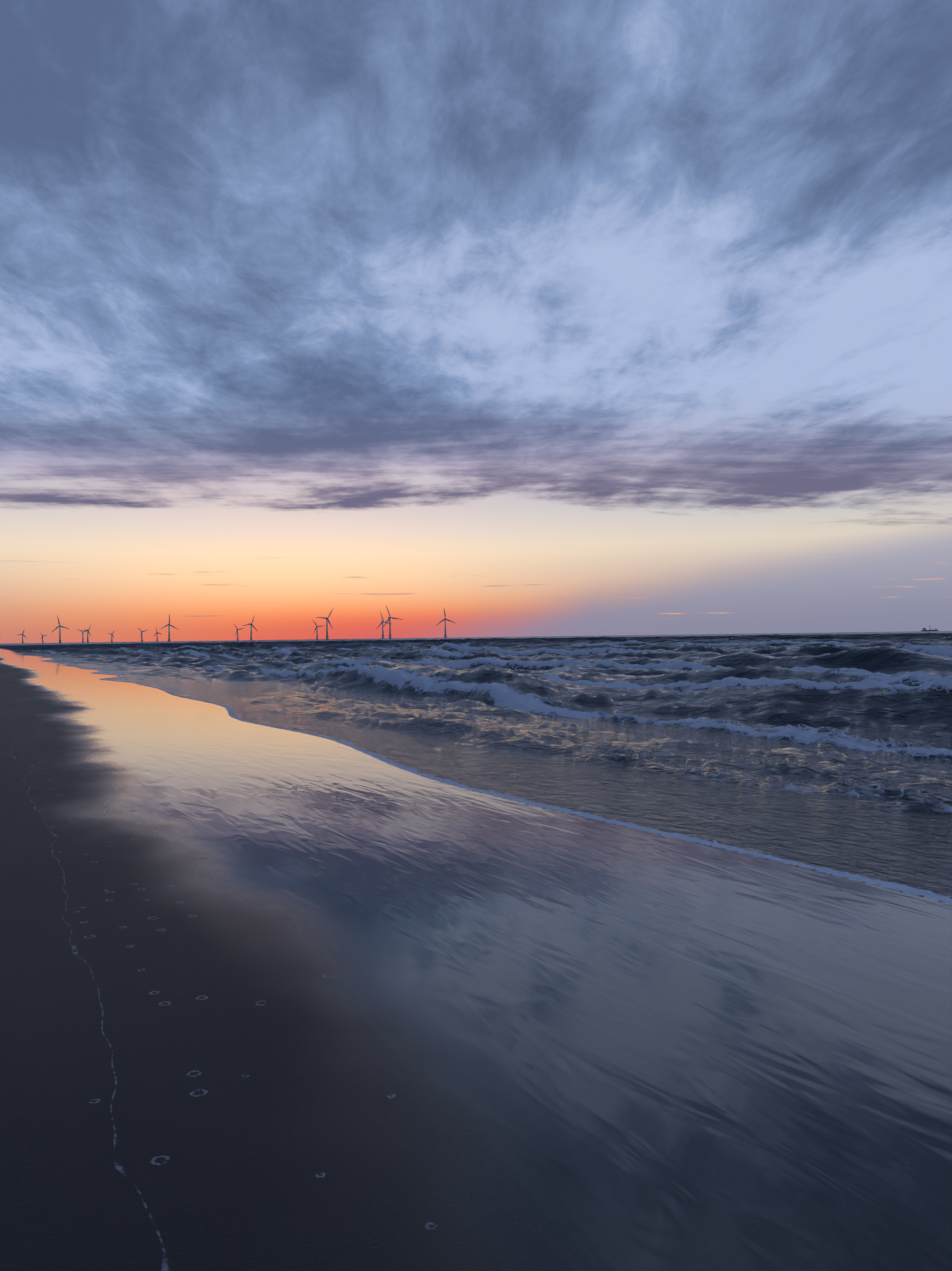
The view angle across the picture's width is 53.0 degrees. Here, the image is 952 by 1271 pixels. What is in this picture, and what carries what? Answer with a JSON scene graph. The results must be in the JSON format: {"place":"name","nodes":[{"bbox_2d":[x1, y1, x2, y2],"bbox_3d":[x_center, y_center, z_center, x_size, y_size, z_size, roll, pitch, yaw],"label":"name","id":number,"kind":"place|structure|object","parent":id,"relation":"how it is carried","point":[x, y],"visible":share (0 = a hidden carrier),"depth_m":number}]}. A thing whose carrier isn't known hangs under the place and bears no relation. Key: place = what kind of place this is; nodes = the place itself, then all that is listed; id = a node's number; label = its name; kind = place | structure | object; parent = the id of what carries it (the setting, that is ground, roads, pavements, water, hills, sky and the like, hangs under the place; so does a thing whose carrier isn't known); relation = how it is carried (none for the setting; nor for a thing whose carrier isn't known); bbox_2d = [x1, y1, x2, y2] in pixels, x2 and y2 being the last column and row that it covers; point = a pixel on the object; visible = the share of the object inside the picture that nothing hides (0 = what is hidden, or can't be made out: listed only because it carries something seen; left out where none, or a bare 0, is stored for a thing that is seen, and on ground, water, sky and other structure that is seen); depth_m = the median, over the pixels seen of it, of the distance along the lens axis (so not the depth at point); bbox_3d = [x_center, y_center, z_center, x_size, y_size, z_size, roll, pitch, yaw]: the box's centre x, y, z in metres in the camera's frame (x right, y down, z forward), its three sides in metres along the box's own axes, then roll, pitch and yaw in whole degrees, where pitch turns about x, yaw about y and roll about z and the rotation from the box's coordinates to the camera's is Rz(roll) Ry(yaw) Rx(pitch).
{"place":"outdoors","nodes":[
{"label":"outdoors","id":0,"kind":"place"},
{"bbox_2d":[0,648,951,1270],"bbox_3d":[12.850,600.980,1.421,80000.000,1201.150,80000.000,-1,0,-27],"label":"beach sand","id":1,"kind":"structure","parent":0,"point":[278,1000],"depth_m":3.82},
{"bbox_2d":[0,631,951,903],"bbox_3d":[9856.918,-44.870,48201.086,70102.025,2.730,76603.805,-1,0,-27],"label":"sea water","id":2,"kind":"structure","parent":0,"point":[828,753],"depth_m":19.80},
{"bbox_2d":[51,615,68,642],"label":"wind turbine","id":3,"kind":"object","parent":2,"relation":"in","point":[59,626],"visible":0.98,"depth_m":5109.51},
{"bbox_2d":[84,624,91,642],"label":"wind turbine","id":4,"kind":"object","parent":2,"relation":"in","point":[87,634],"visible":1,"depth_m":7328.78},
{"bbox_2d":[159,614,178,641],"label":"wind turbine","id":5,"kind":"object","parent":2,"relation":"in","point":[168,625],"visible":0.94,"depth_m":5118.89},
{"bbox_2d":[243,614,256,639],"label":"wind turbine","id":6,"kind":"object","parent":2,"relation":"in","point":[251,628],"visible":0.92,"depth_m":5376.00},
{"bbox_2d":[313,621,320,639],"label":"wind turbine","id":7,"kind":"object","parent":2,"relation":"in","point":[316,631],"visible":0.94,"depth_m":6683.25},
{"bbox_2d":[316,609,332,639],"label":"wind turbine","id":8,"kind":"object","parent":2,"relation":"in","point":[327,619],"visible":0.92,"depth_m":4162.47},
{"bbox_2d":[377,611,388,638],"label":"wind turbine","id":9,"kind":"object","parent":2,"relation":"in","point":[382,627],"visible":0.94,"depth_m":5134.40},
{"bbox_2d":[383,606,402,638],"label":"wind turbine","id":10,"kind":"object","parent":2,"relation":"in","point":[389,620],"visible":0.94,"depth_m":4166.04},
{"bbox_2d":[436,609,454,637],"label":"wind turbine","id":11,"kind":"object","parent":2,"relation":"in","point":[445,635],"visible":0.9,"depth_m":4602.06},
{"bbox_2d":[921,626,938,630],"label":"dredger ship","id":12,"kind":"object","parent":2,"relation":"on","point":[924,629],"visible":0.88,"depth_m":8124.96},
{"bbox_2d":[0,0,951,643],"label":"sky","id":13,"kind":"structure","parent":0,"point":[509,318]}
]}

